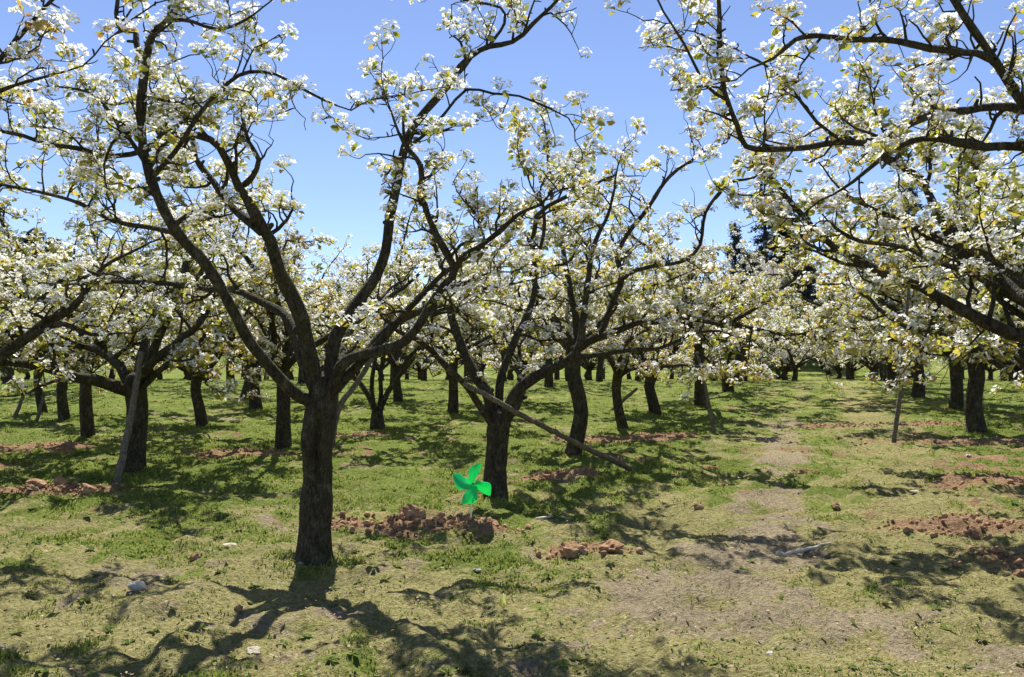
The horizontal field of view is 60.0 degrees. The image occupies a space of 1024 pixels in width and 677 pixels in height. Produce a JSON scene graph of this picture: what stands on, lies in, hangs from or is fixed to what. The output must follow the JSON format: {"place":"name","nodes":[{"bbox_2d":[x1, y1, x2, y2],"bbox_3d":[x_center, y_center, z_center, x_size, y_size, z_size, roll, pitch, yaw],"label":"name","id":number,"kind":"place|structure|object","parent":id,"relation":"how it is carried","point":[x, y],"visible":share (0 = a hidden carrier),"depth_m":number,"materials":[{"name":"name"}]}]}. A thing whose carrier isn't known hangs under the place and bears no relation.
{"place":"outdoors","nodes":[
{"label":"outdoors","id":0,"kind":"place"},
{"bbox_2d":[0,308,1023,676],"bbox_3d":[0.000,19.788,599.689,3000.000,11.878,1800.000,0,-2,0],"label":"ground","id":1,"kind":"structure","parent":0,"point":[722,576],"depth_m":7.65,"materials":[{"name":"plant"}]},
{"bbox_2d":[13,386,27,418],"bbox_3d":[-11.227,1.489,20.214,0.103,0.838,0.339,-2,-3,40],"label":"support pole","id":2,"kind":"object","parent":1,"relation":"on","point":[16,412],"visible":0.7,"depth_m":20.18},
{"bbox_2d":[2,260,54,383],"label":"pear tree","id":3,"kind":"object","parent":1,"relation":"on","point":[6,379],"depth_m":32.73,"materials":[{"name":"white plant"}]},
{"bbox_2d":[7,227,60,287],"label":"evergreen tree","id":4,"kind":"object","parent":1,"relation":"on","point":[25,240],"visible":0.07,"depth_m":77.63,"materials":[{"name":"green plant"}]},
{"bbox_2d":[24,478,46,488],"bbox_3d":[-5.796,1.792,10.768,0.220,0.185,0.252,-2,-3,39],"label":"soil clod","id":5,"kind":"object","parent":1,"relation":"on","point":[31,483],"visible":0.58,"depth_m":10.72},
{"bbox_2d":[35,392,45,421],"bbox_3d":[-10.448,1.554,19.627,0.086,0.721,0.271,-1,-2,19],"label":"support pole","id":6,"kind":"object","parent":1,"relation":"on","point":[40,408],"visible":0.87,"depth_m":19.62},
{"bbox_2d":[35,237,72,286],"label":"evergreen tree","id":7,"kind":"object","parent":1,"relation":"on","point":[49,238],"visible":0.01,"depth_m":82.11,"materials":[{"name":"green plant"}]},
{"bbox_2d":[53,476,67,484],"bbox_3d":[-5.523,1.756,10.854,0.167,0.144,0.194,1,-3,-27],"label":"soil clod","id":8,"kind":"object","parent":1,"relation":"on","point":[59,480],"visible":0.86,"depth_m":10.78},
{"bbox_2d":[15,207,131,389],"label":"pear tree","id":9,"kind":"object","parent":1,"relation":"on","point":[48,240],"visible":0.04,"depth_m":28.67,"materials":[{"name":"white plant"}]},
{"bbox_2d":[0,253,164,419],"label":"pear tree","id":10,"kind":"object","parent":1,"relation":"on","point":[63,412],"visible":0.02,"depth_m":19.59,"materials":[{"name":"white plant"}]},
{"bbox_2d":[0,286,174,412],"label":"pear tree","id":11,"kind":"object","parent":1,"relation":"on","point":[38,393],"visible":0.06,"depth_m":21.03,"materials":[{"name":"white plant"}]},
{"bbox_2d":[79,483,96,494],"bbox_3d":[-5.095,1.840,10.632,0.195,0.208,0.265,2,-3,-43],"label":"soil clod","id":12,"kind":"object","parent":1,"relation":"on","point":[85,488],"visible":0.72,"depth_m":10.55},
{"bbox_2d":[68,336,134,379],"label":"pear tree","id":13,"kind":"object","parent":1,"relation":"on","point":[111,374],"visible":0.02,"depth_m":43.80,"materials":[{"name":"white plant"}]},
{"bbox_2d":[0,0,213,146],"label":"pear tree","id":14,"kind":"object","parent":1,"relation":"on","point":[47,27],"visible":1,"depth_m":4.69,"materials":[{"name":"white plant"}]},
{"bbox_2d":[0,204,223,361],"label":"pear tree","id":15,"kind":"object","parent":1,"relation":"on","point":[46,323],"visible":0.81,"depth_m":8.03,"materials":[{"name":"white plant"}]},
{"bbox_2d":[48,239,181,373],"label":"pear tree","id":16,"kind":"object","parent":1,"relation":"on","point":[132,351],"visible":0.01,"depth_m":32.34,"materials":[{"name":"white plant"}]},
{"bbox_2d":[0,135,238,460],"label":"pear tree","id":17,"kind":"object","parent":1,"relation":"on","point":[7,234],"visible":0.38,"depth_m":13.86,"materials":[{"name":"white plant"}]},
{"bbox_2d":[0,160,252,438],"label":"pear tree","id":18,"kind":"object","parent":1,"relation":"on","point":[87,424],"visible":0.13,"depth_m":16.09,"materials":[{"name":"white plant"}]},
{"bbox_2d":[112,351,143,484],"bbox_3d":[-4.977,1.039,11.514,0.110,1.779,0.546,-1,-2,16],"label":"support pole","id":19,"kind":"object","parent":1,"relation":"on","point":[118,475],"visible":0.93,"depth_m":11.48,"materials":[{"name":"wood"}]},
{"bbox_2d":[127,580,146,590],"bbox_3d":[-2.571,1.702,6.077,0.124,0.086,0.089,1,-3,-30],"label":"stone","id":20,"kind":"object","parent":1,"relation":"on","point":[134,585],"visible":0.98,"depth_m":6.05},
{"bbox_2d":[0,134,311,473],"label":"pear tree","id":21,"kind":"object","parent":1,"relation":"on","point":[154,355],"visible":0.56,"depth_m":11.99,"materials":[{"name":"white plant"}]},
{"bbox_2d":[188,553,201,560],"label":"soil clod","id":22,"kind":"object","parent":1,"relation":"on","point":[193,557],"visible":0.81,"depth_m":7.19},
{"bbox_2d":[89,233,303,425],"bbox_3d":[-6.563,-0.029,18.442,5.672,4.121,3.347,-2,-3,42],"label":"pear tree","id":23,"kind":"object","parent":1,"relation":"on","point":[200,414],"visible":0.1,"depth_m":18.27,"materials":[{"name":"white plant"}]},
{"bbox_2d":[207,223,287,386],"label":"pear tree","id":24,"kind":"object","parent":1,"relation":"on","point":[228,374],"visible":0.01,"depth_m":29.57,"materials":[{"name":"white plant"}]},
{"bbox_2d":[139,235,359,410],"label":"pear tree","id":25,"kind":"object","parent":1,"relation":"on","point":[255,403],"visible":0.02,"depth_m":22.20,"materials":[{"name":"white plant"}]},
{"bbox_2d":[224,346,279,369],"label":"pear tree","id":26,"kind":"object","parent":1,"relation":"on","point":[244,364],"visible":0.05,"depth_m":42.82,"materials":[{"name":"white plant"}]},
{"bbox_2d":[246,646,260,654],"bbox_3d":[-1.461,1.772,5.016,0.081,0.051,0.118,1,-2,-23],"label":"stone","id":27,"kind":"object","parent":1,"relation":"on","point":[254,650],"visible":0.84,"depth_m":4.99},
{"bbox_2d":[126,139,457,448],"bbox_3d":[-3.587,-0.496,15.001,5.489,5.147,5.796,1,-2,-14],"label":"pear tree","id":28,"kind":"object","parent":1,"relation":"on","point":[284,362],"visible":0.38,"depth_m":14.70,"materials":[{"name":"white plant"}]},
{"bbox_2d":[218,241,365,397],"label":"pear tree","id":29,"kind":"object","parent":1,"relation":"on","point":[244,389],"visible":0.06,"depth_m":25.49,"materials":[{"name":"white plant"}]},
{"bbox_2d":[246,228,357,382],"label":"pear tree","id":30,"kind":"object","parent":1,"relation":"on","point":[300,379],"visible":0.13,"depth_m":33.07,"materials":[{"name":"white plant"}]},
{"bbox_2d":[0,0,615,565],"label":"pear tree","id":31,"kind":"object","parent":1,"relation":"on","point":[160,112],"visible":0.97,"depth_m":6.63,"materials":[{"name":"white plant"}]},
{"bbox_2d":[288,246,376,343],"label":"pear tree","id":32,"kind":"object","parent":1,"relation":"on","point":[337,264],"visible":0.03,"depth_m":36.63,"materials":[{"name":"white plant"}]},
{"bbox_2d":[333,357,374,444],"bbox_3d":[-2.823,1.048,15.793,0.890,1.799,0.137,1,-2,-14],"label":"support pole","id":33,"kind":"object","parent":1,"relation":"on","point":[349,392],"visible":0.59,"depth_m":15.73,"materials":[{"name":"wood"}]},
{"bbox_2d":[296,242,447,383],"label":"pear tree","id":34,"kind":"object","parent":1,"relation":"on","point":[396,358],"visible":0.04,"depth_m":28.99,"materials":[{"name":"white plant"}]},
{"bbox_2d":[358,330,428,380],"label":"pear tree","id":35,"kind":"object","parent":1,"relation":"on","point":[378,365],"visible":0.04,"depth_m":42.67,"materials":[{"name":"plant"}]},
{"bbox_2d":[236,168,552,429],"bbox_3d":[-2.181,-0.738,18.245,5.841,5.690,4.646,-1,-3,30],"label":"pear tree","id":36,"kind":"object","parent":1,"relation":"on","point":[377,420],"visible":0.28,"depth_m":18.23,"materials":[{"name":"white plant"}]},
{"bbox_2d":[312,263,476,401],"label":"pear tree","id":37,"kind":"object","parent":1,"relation":"on","point":[397,389],"visible":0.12,"depth_m":24.42,"materials":[{"name":"white plant"}]},
{"bbox_2d":[399,504,425,519],"bbox_3d":[-0.946,1.663,8.421,0.258,0.189,0.179,0,-2,-6],"label":"soil clod","id":38,"kind":"object","parent":1,"relation":"on","point":[410,510],"visible":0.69,"depth_m":8.37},
{"bbox_2d":[377,326,470,379],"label":"pear tree","id":39,"kind":"object","parent":1,"relation":"on","point":[414,367],"visible":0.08,"depth_m":46.42,"materials":[{"name":"white plant"}]},
{"bbox_2d":[421,324,445,380],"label":"pear tree","id":40,"kind":"object","parent":1,"relation":"on","point":[424,375],"depth_m":43.01,"materials":[{"name":"plant"}]},
{"bbox_2d":[340,231,548,413],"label":"pear tree","id":41,"kind":"object","parent":1,"relation":"on","point":[453,402],"visible":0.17,"depth_m":21.17,"materials":[{"name":"white plant"}]},
{"bbox_2d":[375,249,529,381],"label":"pear tree","id":42,"kind":"object","parent":1,"relation":"on","point":[465,370],"visible":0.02,"depth_m":36.23,"materials":[{"name":"white plant"}]},
{"bbox_2d":[422,335,483,379],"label":"pear tree","id":43,"kind":"object","parent":1,"relation":"on","point":[447,376],"visible":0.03,"depth_m":52.83,"materials":[{"name":"white plant"}]},
{"bbox_2d":[453,463,490,517],"bbox_3d":[-0.366,1.465,8.208,0.359,0.627,0.130,1,-2,-17],"label":"pinwheel","id":44,"kind":"object","parent":1,"relation":"on","point":[469,486],"visible":0.98,"depth_m":8.19,"materials":[{"name":"green plastic"}]},
{"bbox_2d":[445,306,498,370],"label":"pear tree","id":45,"kind":"object","parent":1,"relation":"on","point":[477,363],"visible":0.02,"depth_m":43.65,"materials":[{"name":"white plant"}]},
{"bbox_2d":[451,339,498,376],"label":"pear tree","id":46,"kind":"object","parent":1,"relation":"on","point":[482,365],"visible":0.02,"depth_m":49.56,"materials":[{"name":"white plant"}]},
{"bbox_2d":[499,593,507,624],"bbox_3d":[-0.052,1.657,5.356,0.058,0.225,0.056,0,-2,0],"label":"paper flower","id":47,"kind":"object","parent":1,"relation":"on","point":[503,602],"visible":0.87,"depth_m":5.35,"materials":[{"name":"paper"}]},
{"bbox_2d":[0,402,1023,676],"bbox_3d":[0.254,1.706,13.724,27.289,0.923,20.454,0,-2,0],"label":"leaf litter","id":48,"kind":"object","parent":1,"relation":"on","point":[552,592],"visible":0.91,"depth_m":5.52,"materials":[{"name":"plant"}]},
{"bbox_2d":[0,419,1023,576],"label":"soil crumbs","id":49,"kind":"object","parent":1,"relation":"on","point":[1019,561],"visible":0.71,"depth_m":8.60,"materials":[{"name":"soil"}]},
{"bbox_2d":[2,420,1023,676],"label":"weeds","id":50,"kind":"object","parent":1,"relation":"on","point":[448,670],"visible":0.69,"depth_m":6.14,"materials":[{"name":"green plant"}]},
{"bbox_2d":[481,326,558,379],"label":"pear tree","id":51,"kind":"object","parent":1,"relation":"on","point":[511,375],"visible":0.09,"depth_m":45.50,"materials":[{"name":"white plant"}]},
{"bbox_2d":[461,255,583,377],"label":"pear tree","id":52,"kind":"object","parent":1,"relation":"on","point":[524,362],"visible":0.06,"depth_m":24.25,"materials":[{"name":"white plant"}]},
{"bbox_2d":[488,235,601,386],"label":"pear tree","id":53,"kind":"object","parent":1,"relation":"on","point":[548,381],"visible":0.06,"depth_m":29.63,"materials":[{"name":"white plant"}]},
{"bbox_2d":[462,382,639,471],"bbox_3d":[0.707,1.163,10.806,0.348,1.302,3.491,-2,-3,40],"label":"support pole","id":54,"kind":"object","parent":1,"relation":"on","point":[569,439],"visible":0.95,"depth_m":10.37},
{"bbox_2d":[527,294,605,380],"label":"pear tree","id":55,"kind":"object","parent":1,"relation":"on","point":[588,348],"visible":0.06,"depth_m":42.32,"materials":[{"name":"white plant"}]},
{"bbox_2d":[559,541,588,558],"bbox_3d":[0.492,1.739,7.251,0.240,0.158,0.173,-2,-3,39],"label":"soil clod","id":56,"kind":"object","parent":1,"relation":"on","point":[570,550],"visible":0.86,"depth_m":7.21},
{"bbox_2d":[329,101,825,499],"bbox_3d":[0.790,-0.398,10.733,5.408,4.823,3.424,0,-2,0],"label":"pear tree","id":57,"kind":"object","parent":1,"relation":"on","point":[497,418],"visible":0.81,"depth_m":9.93,"materials":[{"name":"white plant"}]},
{"bbox_2d":[556,329,607,379],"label":"pear tree","id":58,"kind":"object","parent":1,"relation":"on","point":[587,366],"visible":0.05,"depth_m":45.21,"materials":[{"name":"plant"}]},
{"bbox_2d":[527,234,645,373],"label":"pear tree","id":59,"kind":"object","parent":1,"relation":"on","point":[577,286],"visible":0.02,"depth_m":32.36,"materials":[{"name":"white plant"}]},
{"bbox_2d":[557,273,663,381],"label":"pear tree","id":60,"kind":"object","parent":1,"relation":"on","point":[599,371],"visible":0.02,"depth_m":36.63,"materials":[{"name":"plant"}]},
{"bbox_2d":[598,539,623,552],"bbox_3d":[0.818,1.743,7.298,0.176,0.172,0.216,-2,-3,35],"label":"soil clod","id":61,"kind":"object","parent":1,"relation":"on","point":[610,546],"visible":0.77,"depth_m":7.24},
{"bbox_2d":[611,387,637,409],"bbox_3d":[2.743,1.552,21.988,0.755,0.684,0.107,0,-2,7],"label":"support pole","id":62,"kind":"object","parent":1,"relation":"on","point":[628,395],"visible":0.64,"depth_m":21.94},
{"bbox_2d":[536,243,780,428],"bbox_3d":[2.567,0.089,17.534,4.010,3.944,4.526,1,-3,-28],"label":"pear tree","id":63,"kind":"object","parent":1,"relation":"on","point":[619,371],"visible":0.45,"depth_m":17.24,"materials":[{"name":"white plant"}]},
{"bbox_2d":[632,331,689,362],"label":"pear tree","id":64,"kind":"object","parent":1,"relation":"on","point":[651,356],"visible":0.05,"depth_m":46.45,"materials":[{"name":"white plant"}]},
{"bbox_2d":[421,89,909,455],"bbox_3d":[1.090,-0.939,14.228,4.917,6.128,8.612,1,-3,-26],"label":"pear tree","id":65,"kind":"object","parent":1,"relation":"on","point":[557,234],"visible":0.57,"depth_m":13.24,"materials":[{"name":"white plant"}]},
{"bbox_2d":[632,269,698,380],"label":"pear tree","id":66,"kind":"object","parent":1,"relation":"on","point":[637,378],"visible":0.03,"depth_m":43.06,"materials":[{"name":"white plant"}]},
{"bbox_2d":[560,244,775,414],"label":"pear tree","id":67,"kind":"object","parent":1,"relation":"on","point":[652,398],"visible":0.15,"depth_m":21.00,"materials":[{"name":"white plant"}]},
{"bbox_2d":[649,346,717,373],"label":"pear tree","id":68,"kind":"object","parent":1,"relation":"on","point":[693,359],"visible":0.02,"depth_m":48.34,"materials":[{"name":"white plant"}]},
{"bbox_2d":[695,352,715,434],"bbox_3d":[3.892,1.120,17.749,0.098,1.737,0.700,1,-2,-19],"label":"support pole","id":69,"kind":"object","parent":1,"relation":"on","point":[708,403],"visible":0.75,"depth_m":17.66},
{"bbox_2d":[659,317,757,380],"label":"pear tree","id":70,"kind":"object","parent":1,"relation":"on","point":[712,361],"visible":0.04,"depth_m":42.32,"materials":[{"name":"white plant"}]},
{"bbox_2d":[591,178,837,405],"bbox_3d":[5.034,-0.952,22.527,6.273,5.882,6.624,-1,-2,14],"label":"pear tree","id":71,"kind":"object","parent":1,"relation":"on","point":[699,395],"visible":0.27,"depth_m":22.00,"materials":[{"name":"white plant"}]},
{"bbox_2d":[723,221,744,289],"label":"conifer tree","id":72,"kind":"object","parent":1,"relation":"on","point":[734,243],"visible":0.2,"depth_m":80.16,"materials":[{"name":"green plant"}]},
{"bbox_2d":[670,244,801,366],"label":"pear tree","id":73,"kind":"object","parent":1,"relation":"on","point":[780,276],"visible":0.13,"depth_m":31.86,"materials":[{"name":"white plant"}]},
{"bbox_2d":[683,230,796,381],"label":"pear tree","id":74,"kind":"object","parent":1,"relation":"on","point":[738,357],"visible":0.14,"depth_m":36.26,"materials":[{"name":"white plant"}]},
{"bbox_2d":[629,225,858,391],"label":"pear tree","id":75,"kind":"object","parent":1,"relation":"on","point":[726,387],"visible":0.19,"depth_m":26.87,"materials":[{"name":"white plant"}]},
{"bbox_2d":[705,240,788,380],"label":"pear tree","id":76,"kind":"object","parent":1,"relation":"on","point":[747,277],"visible":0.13,"depth_m":39.75,"materials":[{"name":"white plant"}]},
{"bbox_2d":[736,249,764,332],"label":"conifer tree","id":77,"kind":"object","parent":1,"relation":"on","point":[742,266],"visible":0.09,"depth_m":61.98,"materials":[{"name":"green plant"}]},
{"bbox_2d":[704,323,800,366],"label":"pear tree","id":78,"kind":"object","parent":1,"relation":"on","point":[748,363],"visible":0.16,"depth_m":45.30,"materials":[{"name":"white plant"}]},
{"bbox_2d":[731,167,781,271],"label":"conifer tree","id":79,"kind":"object","parent":1,"relation":"on","point":[765,235],"visible":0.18,"depth_m":74.28,"materials":[{"name":"green plant"}]},
{"bbox_2d":[729,258,791,358],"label":"tree","id":80,"kind":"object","parent":1,"relation":"on","point":[772,270],"depth_m":66.23,"materials":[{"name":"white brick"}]},
{"bbox_2d":[756,219,813,325],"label":"conifer tree","id":81,"kind":"object","parent":1,"relation":"on","point":[770,256],"visible":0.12,"depth_m":69.92,"materials":[{"name":"green plant"}]},
{"bbox_2d":[750,308,820,379],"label":"pear tree","id":82,"kind":"object","parent":1,"relation":"on","point":[785,369],"visible":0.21,"depth_m":46.27,"materials":[{"name":"white plant"}]},
{"bbox_2d":[764,283,815,379],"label":"pear tree","id":83,"kind":"object","parent":1,"relation":"on","point":[777,372],"visible":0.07,"depth_m":50.12,"materials":[{"name":"white plant"}]},
{"bbox_2d":[755,312,841,380],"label":"pear tree","id":84,"kind":"object","parent":1,"relation":"on","point":[794,367],"visible":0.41,"depth_m":42.25,"materials":[{"name":"white plant"}]},
{"bbox_2d":[786,245,823,354],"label":"conifer tree","id":85,"kind":"object","parent":1,"relation":"on","point":[809,289],"visible":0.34,"depth_m":65.57,"materials":[{"name":"green plant"}]},
{"bbox_2d":[783,542,831,555],"bbox_3d":[2.534,1.808,7.610,0.588,0.069,0.056,1,-3,-31],"label":"fallen stick","id":86,"kind":"object","parent":1,"relation":"on","point":[805,549],"visible":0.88,"depth_m":7.58,"materials":[{"name":"grey wood"}]},
{"bbox_2d":[604,0,1023,303],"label":"pear tree","id":87,"kind":"object","parent":1,"relation":"on","point":[1010,280],"visible":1,"depth_m":5.54,"materials":[{"name":"white plant"}]},
{"bbox_2d":[797,321,852,374],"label":"pear tree","id":88,"kind":"object","parent":1,"relation":"on","point":[828,372],"visible":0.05,"depth_m":59.49,"materials":[{"name":"white plant"}]},
{"bbox_2d":[788,310,875,379],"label":"pear tree","id":89,"kind":"object","parent":1,"relation":"on","point":[851,368],"visible":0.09,"depth_m":49.72,"materials":[{"name":"white plant"}]},
{"bbox_2d":[817,343,860,378],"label":"pear tree","id":90,"kind":"object","parent":1,"relation":"on","point":[838,369],"visible":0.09,"depth_m":56.08,"materials":[{"name":"white plant"}]},
{"bbox_2d":[815,270,886,380],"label":"pear tree","id":91,"kind":"object","parent":1,"relation":"on","point":[885,371],"visible":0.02,"depth_m":38.09,"materials":[{"name":"plant"}]},
{"bbox_2d":[811,309,898,379],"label":"pear tree","id":92,"kind":"object","parent":1,"relation":"on","point":[872,368],"visible":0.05,"depth_m":43.57,"materials":[{"name":"white plant"}]},
{"bbox_2d":[811,271,901,380],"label":"pear tree","id":93,"kind":"object","parent":1,"relation":"on","point":[880,367],"visible":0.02,"depth_m":41.48,"materials":[{"name":"white plant"}]},
{"bbox_2d":[693,35,1023,388],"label":"pear tree","id":94,"kind":"object","parent":1,"relation":"on","point":[1002,326],"visible":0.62,"depth_m":9.03,"materials":[{"name":"white plant"}]},
{"bbox_2d":[834,345,909,378],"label":"pear tree","id":95,"kind":"object","parent":1,"relation":"on","point":[877,371],"visible":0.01,"depth_m":46.08,"materials":[{"name":"white plant"}]},
{"bbox_2d":[797,229,951,387],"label":"pear tree","id":96,"kind":"object","parent":1,"relation":"on","point":[891,373],"visible":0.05,"depth_m":29.71,"materials":[{"name":"white plant"}]},
{"bbox_2d":[759,207,1023,397],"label":"pear tree","id":97,"kind":"object","parent":1,"relation":"on","point":[918,389],"visible":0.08,"depth_m":25.46,"materials":[{"name":"white plant"}]},
{"bbox_2d":[853,335,934,379],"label":"pear tree","id":98,"kind":"object","parent":1,"relation":"on","point":[928,365],"visible":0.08,"depth_m":48.89,"materials":[{"name":"white plant"}]},
{"bbox_2d":[891,289,909,442],"bbox_3d":[6.968,0.427,15.851,0.626,3.041,0.109,1,-3,-31],"label":"support pole","id":99,"kind":"object","parent":1,"relation":"on","point":[896,420],"visible":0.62,"depth_m":15.76,"materials":[{"name":"wood"}]},
{"bbox_2d":[779,150,1023,433],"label":"pear tree","id":100,"kind":"object","parent":1,"relation":"on","point":[975,418],"visible":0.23,"depth_m":17.87,"materials":[{"name":"white plant"}]},
{"bbox_2d":[883,180,923,289],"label":"conifer tree","id":101,"kind":"object","parent":1,"relation":"on","point":[912,190],"visible":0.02,"depth_m":82.19,"materials":[{"name":"green plant"}]},
{"bbox_2d":[797,205,1014,409],"bbox_3d":[10.765,-0.719,22.682,5.272,5.502,7.690,1,-3,-30],"label":"pear tree","id":102,"kind":"object","parent":1,"relation":"on","point":[956,399],"visible":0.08,"depth_m":22.87,"materials":[{"name":"white plant"}]},
{"bbox_2d":[797,88,1023,397],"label":"pear tree","id":103,"kind":"object","parent":1,"relation":"on","point":[857,286],"visible":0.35,"depth_m":12.40,"materials":[{"name":"white plant"}]},
{"bbox_2d":[898,179,1022,381],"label":"pear tree","id":104,"kind":"object","parent":1,"relation":"on","point":[921,276],"visible":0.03,"depth_m":20.80,"materials":[{"name":"white plant"}]},
{"bbox_2d":[964,363,998,379],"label":"pear tree","id":105,"kind":"object","parent":1,"relation":"on","point":[990,370],"visible":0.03,"depth_m":50.12,"materials":[{"name":"plant"}]},
{"bbox_2d":[1010,569,1023,577],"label":"soil clod","id":106,"kind":"object","parent":1,"relation":"on","point":[1018,572],"visible":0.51,"depth_m":6.61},
{"bbox_2d":[0,0,1023,304],"label":"sky","id":107,"kind":"structure","parent":0,"point":[341,197],"materials":[{"name":"blue"}]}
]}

